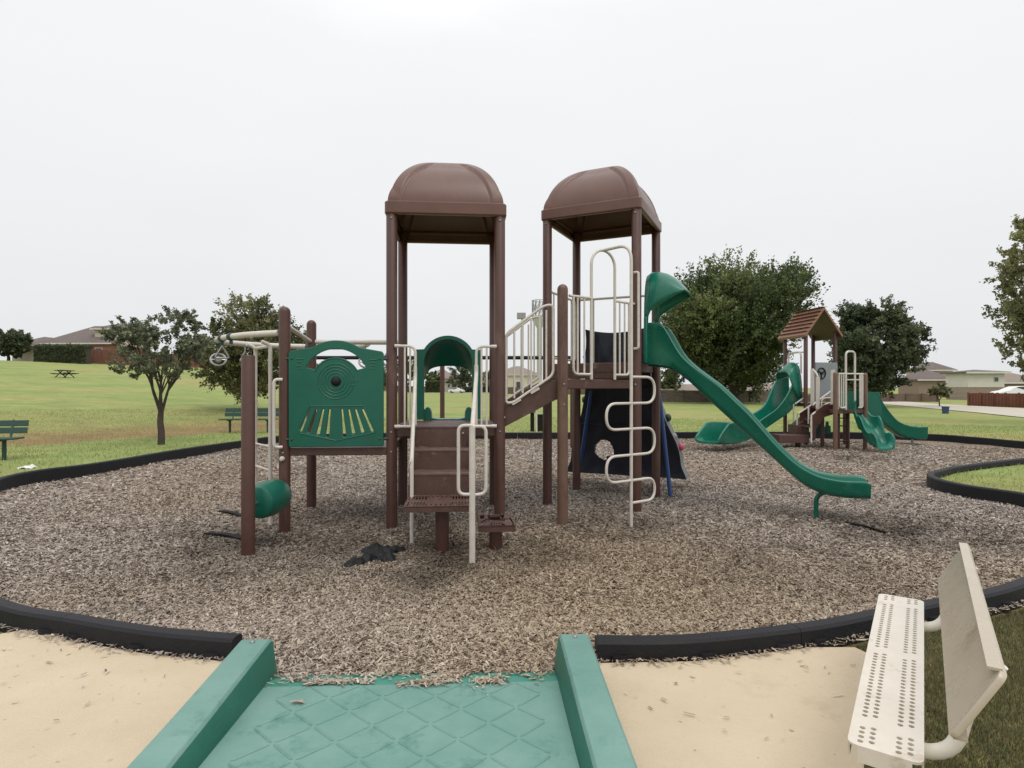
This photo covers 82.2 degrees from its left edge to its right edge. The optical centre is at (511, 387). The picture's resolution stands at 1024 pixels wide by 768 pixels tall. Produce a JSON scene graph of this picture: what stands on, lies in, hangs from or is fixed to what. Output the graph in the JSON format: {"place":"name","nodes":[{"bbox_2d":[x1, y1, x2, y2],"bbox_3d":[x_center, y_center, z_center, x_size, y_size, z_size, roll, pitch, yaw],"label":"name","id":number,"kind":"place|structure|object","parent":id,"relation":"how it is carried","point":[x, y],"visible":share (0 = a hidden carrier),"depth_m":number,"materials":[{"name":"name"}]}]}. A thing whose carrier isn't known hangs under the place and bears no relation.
{"place":"outdoors","nodes":[
{"label":"outdoors","id":0,"kind":"place"},
{"bbox_2d":[0,630,869,767],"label":"sidewalk","id":1,"kind":"structure","parent":0,"point":[809,721],"depth_m":2.78,"materials":[{"name":"concrete"}]},
{"bbox_2d":[127,634,637,767],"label":"access ramp","id":2,"kind":"structure","parent":1,"relation":"on","point":[234,711],"depth_m":2.49,"materials":[{"name":"green plastic"}]},
{"bbox_2d":[0,360,1023,767],"bbox_3d":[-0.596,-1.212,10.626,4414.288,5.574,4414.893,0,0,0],"label":"ground","id":3,"kind":"structure","parent":0,"point":[40,386],"depth_m":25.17,"materials":[{"name":"green plant"}]},
{"bbox_2d":[0,420,28,459],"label":"park bench","id":4,"kind":"object","parent":3,"relation":"on","point":[12,429],"visible":0.97,"depth_m":12.53,"materials":[{"name":"green paint"}]},
{"bbox_2d":[0,328,33,360],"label":"shade tree","id":5,"kind":"object","parent":3,"relation":"on","point":[14,343],"visible":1,"depth_m":83.49,"materials":[{"name":"green plant"}]},
{"bbox_2d":[17,464,35,468],"bbox_3d":[-9.091,1.480,11.004,0.285,0.084,0.184,0,0,0],"label":"paper scrap","id":6,"kind":"object","parent":3,"relation":"on","point":[31,466],"visible":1,"depth_m":10.99,"materials":[{"name":"white paper"}]},
{"bbox_2d":[32,343,93,363],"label":"hedge","id":7,"kind":"object","parent":3,"relation":"on","point":[69,353],"visible":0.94,"depth_m":79.02,"materials":[{"name":"green plant"}]},
{"bbox_2d":[50,370,78,377],"bbox_3d":[-35.019,-1.058,45.978,1.369,0.590,1.228,3,5,12],"label":"picnic table","id":8,"kind":"object","parent":3,"relation":"on","point":[65,373],"visible":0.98,"depth_m":45.84,"materials":[{"name":"brown wood"}]},
{"bbox_2d":[12,323,158,362],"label":"house","id":9,"kind":"structure","parent":3,"relation":"on","point":[90,336],"depth_m":87.31,"materials":[{"name":"orange brick"}]},
{"bbox_2d":[91,349,124,364],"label":"board fence","id":10,"kind":"object","parent":3,"relation":"on","point":[100,356],"visible":0.36,"depth_m":82.96,"materials":[{"name":"brown wood"}]},
{"bbox_2d":[95,305,213,444],"bbox_3d":[-9.257,-0.140,15.704,2.734,3.963,2.686,0,0,0],"label":"shade tree","id":11,"kind":"object","parent":3,"relation":"on","point":[189,345],"visible":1,"depth_m":15.25,"materials":[{"name":"green plant"}]},
{"bbox_2d":[126,352,206,367],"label":"board fence","id":12,"kind":"object","parent":3,"relation":"on","point":[191,361],"visible":0.09,"depth_m":86.90,"materials":[{"name":"brown wood"}]},
{"bbox_2d":[190,288,305,407],"bbox_3d":[-11.894,-1.504,27.072,5.515,5.915,5.439,0,0,0],"label":"shade tree","id":13,"kind":"object","parent":3,"relation":"on","point":[252,320],"visible":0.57,"depth_m":26.28,"materials":[{"name":"green plant"}]},
{"bbox_2d":[218,408,278,432],"bbox_3d":[-8.791,1.149,19.684,1.800,0.926,0.594,0,0,-3],"label":"park bench","id":14,"kind":"object","parent":3,"relation":"on","point":[233,410],"visible":0.62,"depth_m":19.88,"materials":[{"name":"green paint"}]},
{"bbox_2d":[276,372,424,391],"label":"board fence","id":15,"kind":"object","parent":3,"relation":"on","point":[397,388],"visible":0.03,"depth_m":177.96,"materials":[{"name":"brown wood"}]},
{"bbox_2d":[384,367,385,386],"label":"background tree","id":16,"kind":"object","parent":3,"relation":"on","point":[384,377],"visible":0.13,"depth_m":157.09,"materials":[{"name":"green plant"}]},
{"bbox_2d":[384,360,413,391],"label":"background tree","id":17,"kind":"object","parent":3,"relation":"on","point":[412,369],"visible":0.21,"depth_m":167.88,"materials":[{"name":"green plant"}]},
{"bbox_2d":[424,370,439,380],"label":"background tree","id":18,"kind":"object","parent":3,"relation":"on","point":[430,375],"visible":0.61,"depth_m":188.70,"materials":[{"name":"green plant"}]},
{"bbox_2d":[425,379,439,392],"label":"hedge","id":19,"kind":"object","parent":3,"relation":"on","point":[431,386],"visible":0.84,"depth_m":172.04,"materials":[{"name":"green plant"}]},
{"bbox_2d":[431,370,463,391],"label":"house","id":20,"kind":"structure","parent":3,"relation":"on","point":[447,375],"depth_m":190.68,"materials":[{"name":"beige brick"}]},
{"bbox_2d":[445,366,471,388],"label":"background tree","id":21,"kind":"object","parent":3,"relation":"on","point":[465,376],"visible":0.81,"depth_m":185.49,"materials":[{"name":"green plant"}]},
{"bbox_2d":[463,386,488,392],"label":"hedge","id":22,"kind":"object","parent":3,"relation":"on","point":[467,389],"visible":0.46,"depth_m":175.03,"materials":[{"name":"green plant"}]},
{"bbox_2d":[482,371,488,385],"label":"background tree","id":23,"kind":"object","parent":3,"relation":"on","point":[484,375],"visible":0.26,"depth_m":175.29,"materials":[{"name":"green plant"}]},
{"bbox_2d":[0,432,1023,662],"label":"playground border","id":24,"kind":"object","parent":3,"relation":"on","point":[208,644],"visible":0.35,"depth_m":3.52,"materials":[{"name":"black plastic"}]},
{"bbox_2d":[0,438,1023,738],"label":"mulch bed","id":25,"kind":"object","parent":3,"relation":"on","point":[879,480],"visible":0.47,"depth_m":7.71,"materials":[{"name":"brown wood"}]},
{"bbox_2d":[203,531,240,539],"bbox_3d":[-3.141,1.639,6.585,0.606,0.096,0.388,0,0,14],"label":"wear mat","id":26,"kind":"object","parent":25,"relation":"on","point":[234,535],"visible":0.53,"depth_m":6.42,"materials":[{"name":"black rubber"}]},
{"bbox_2d":[217,510,240,516],"bbox_3d":[-3.567,1.617,7.607,0.754,0.096,0.337,0,0,33],"label":"wear mat","id":27,"kind":"object","parent":25,"relation":"on","point":[232,512],"visible":0.52,"depth_m":7.45,"materials":[{"name":"black rubber"}]},
{"bbox_2d":[341,543,405,566],"bbox_3d":[-1.298,1.587,5.598,0.428,0.100,0.620,0,0,6],"label":"plastic rag","id":28,"kind":"object","parent":25,"relation":"on","point":[375,551],"visible":1,"depth_m":5.56,"materials":[{"name":"black plastic"}]},
{"bbox_2d":[316,356,572,447],"bbox_3d":[-1.865,0.526,15.700,7.114,2.748,0.124,0,0,0],"label":"swing frame","id":29,"kind":"object","parent":25,"relation":"on","point":[442,391],"visible":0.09,"depth_m":15.66,"materials":[{"name":"brown paint"}]},
{"bbox_2d":[209,162,870,563],"bbox_3d":[0.270,-0.639,7.862,8.281,4.978,4.783,0,0,0],"label":"play structure","id":30,"kind":"object","parent":25,"relation":"on","point":[615,374],"visible":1,"depth_m":6.96,"materials":[{"name":"brown paint"}]},
{"bbox_2d":[695,307,927,450],"bbox_3d":[8.341,-0.216,15.829,6.800,4.132,3.455,0,0,-37],"label":"play structure","id":31,"kind":"object","parent":25,"relation":"on","point":[873,416],"visible":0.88,"depth_m":16.30,"materials":[{"name":"brown paint"}]},
{"bbox_2d":[843,520,885,532],"bbox_3d":[4.184,1.647,7.077,0.305,0.070,0.757,0,0,13],"label":"wear mat","id":32,"kind":"object","parent":25,"relation":"on","point":[863,525],"visible":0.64,"depth_m":6.90,"materials":[{"name":"black rubber"}]},
{"bbox_2d":[517,313,525,391],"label":"light pole","id":33,"kind":"object","parent":3,"relation":"on","point":[521,316],"visible":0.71,"depth_m":89.65,"materials":[{"name":"grey metal"}]},
{"bbox_2d":[508,366,541,386],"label":"house","id":34,"kind":"structure","parent":3,"relation":"on","point":[517,376],"depth_m":151.08,"materials":[{"name":"beige"}]},
{"bbox_2d":[530,409,537,431],"bbox_3d":[0.694,1.049,20.298,0.444,1.130,0.479,0,0,27],"label":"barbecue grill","id":35,"kind":"object","parent":3,"relation":"on","point":[532,422],"visible":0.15,"depth_m":20.24,"materials":[{"name":"black metal"}]},
{"bbox_2d":[532,299,542,380],"bbox_3d":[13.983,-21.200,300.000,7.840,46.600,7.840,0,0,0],"label":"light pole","id":36,"kind":"object","parent":3,"relation":"on","point":[536,320],"visible":0.38,"depth_m":298.79,"materials":[{"name":"grey metal"}]},
{"bbox_2d":[537,414,542,431],"bbox_3d":[1.062,1.224,20.400,0.440,0.590,0.440,0,0,0],"label":"trash can","id":37,"kind":"object","parent":3,"relation":"on","point":[539,422],"visible":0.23,"depth_m":20.20,"materials":[{"name":"black metal"}]},
{"bbox_2d":[508,387,584,394],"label":"board fence","id":38,"kind":"object","parent":3,"relation":"on","point":[510,390],"visible":0.06,"depth_m":136.86,"materials":[{"name":"brown wood"}]},
{"bbox_2d":[660,368,680,389],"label":"background tree","id":39,"kind":"object","parent":3,"relation":"on","point":[667,382],"visible":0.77,"depth_m":94.27,"materials":[{"name":"green plant"}]},
{"bbox_2d":[660,384,768,390],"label":"house","id":40,"kind":"structure","parent":3,"relation":"on","point":[687,387],"depth_m":94.61,"materials":[{"name":"beige"}]},
{"bbox_2d":[660,390,769,401],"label":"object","id":41,"kind":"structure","parent":3,"relation":"on","point":[682,396],"depth_m":61.85,"materials":[{"name":"brown wood"}]},
{"bbox_2d":[660,244,830,402],"bbox_3d":[21.299,-6.047,56.780,16.588,15.828,16.946,0,0,0],"label":"shade tree","id":42,"kind":"object","parent":3,"relation":"on","point":[726,326],"visible":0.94,"depth_m":53.12,"materials":[{"name":"green plant"}]},
{"bbox_2d":[760,384,808,393],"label":"house","id":43,"kind":"structure","parent":3,"relation":"on","point":[769,386],"depth_m":99.09,"materials":[{"name":"beige brick"}]},
{"bbox_2d":[800,393,938,401],"bbox_3d":[37.455,1.254,61.953,14.982,1.327,0.175,0,0,0],"label":"board fence","id":44,"kind":"object","parent":3,"relation":"on","point":[921,397],"visible":0.18,"depth_m":61.96,"materials":[{"name":"brown wood"}]},
{"bbox_2d":[823,294,938,398],"bbox_3d":[28.434,-2.620,46.108,8.202,8.936,7.276,0,0,0],"label":"shade tree","id":45,"kind":"object","parent":3,"relation":"on","point":[868,328],"visible":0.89,"depth_m":44.45,"materials":[{"name":"green plant"}]},
{"bbox_2d":[848,542,1007,767],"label":"metal bench","id":46,"kind":"object","parent":3,"relation":"on","point":[975,670],"visible":1,"depth_m":2.12,"materials":[{"name":"beige metal"}]},
{"bbox_2d":[898,362,957,396],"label":"house","id":47,"kind":"structure","parent":3,"relation":"on","point":[930,376],"depth_m":94.70,"materials":[{"name":"beige brick"}]},
{"bbox_2d":[927,382,953,405],"bbox_3d":[34.239,0.695,47.233,1.768,2.298,1.801,0,0,21],"label":"young tree","id":48,"kind":"object","parent":3,"relation":"on","point":[941,389],"visible":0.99,"depth_m":46.92,"materials":[{"name":"green plant"}]},
{"bbox_2d":[941,406,949,413],"bbox_3d":[25.088,1.302,34.000,0.300,0.420,0.300,0,0,0],"label":"recycling bin","id":49,"kind":"object","parent":3,"relation":"on","point":[945,409],"visible":1,"depth_m":33.89,"materials":[{"name":"blue plastic"}]},
{"bbox_2d":[940,370,1011,399],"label":"house","id":50,"kind":"structure","parent":3,"relation":"on","point":[961,384],"depth_m":70.30,"materials":[{"name":"beige paint"}]},
{"bbox_2d":[967,392,1023,407],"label":"board fence","id":51,"kind":"object","parent":3,"relation":"on","point":[992,399],"visible":0.62,"depth_m":45.72,"materials":[{"name":"brown wood"}]},
{"bbox_2d":[979,214,1023,381],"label":"shade tree","id":52,"kind":"object","parent":3,"relation":"on","point":[1013,309],"visible":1,"depth_m":24.50,"materials":[{"name":"green plant"}]},
{"bbox_2d":[989,386,1023,392],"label":"parked car","id":53,"kind":"object","parent":3,"relation":"on","point":[1014,389],"visible":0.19,"depth_m":61.35,"materials":[{"name":"white paint"}]},
{"bbox_2d":[1004,373,1023,387],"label":"house","id":54,"kind":"structure","parent":3,"relation":"on","point":[1011,379],"depth_m":78.22,"materials":[{"name":"beige brick"}]},
{"bbox_2d":[0,0,1023,387],"label":"sky","id":55,"kind":"structure","parent":0,"point":[179,154],"materials":[{"name":"white"}]},
{"bbox_2d":[407,392,1023,416],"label":"street","id":56,"kind":"structure","parent":0,"point":[1016,412],"depth_m":41.61,"materials":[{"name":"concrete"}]},
{"bbox_2d":[448,388,464,392],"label":"parked car","id":57,"kind":"object","parent":56,"relation":"on","point":[455,390],"visible":1,"depth_m":165.29,"materials":[{"name":"white paint"}]}
]}

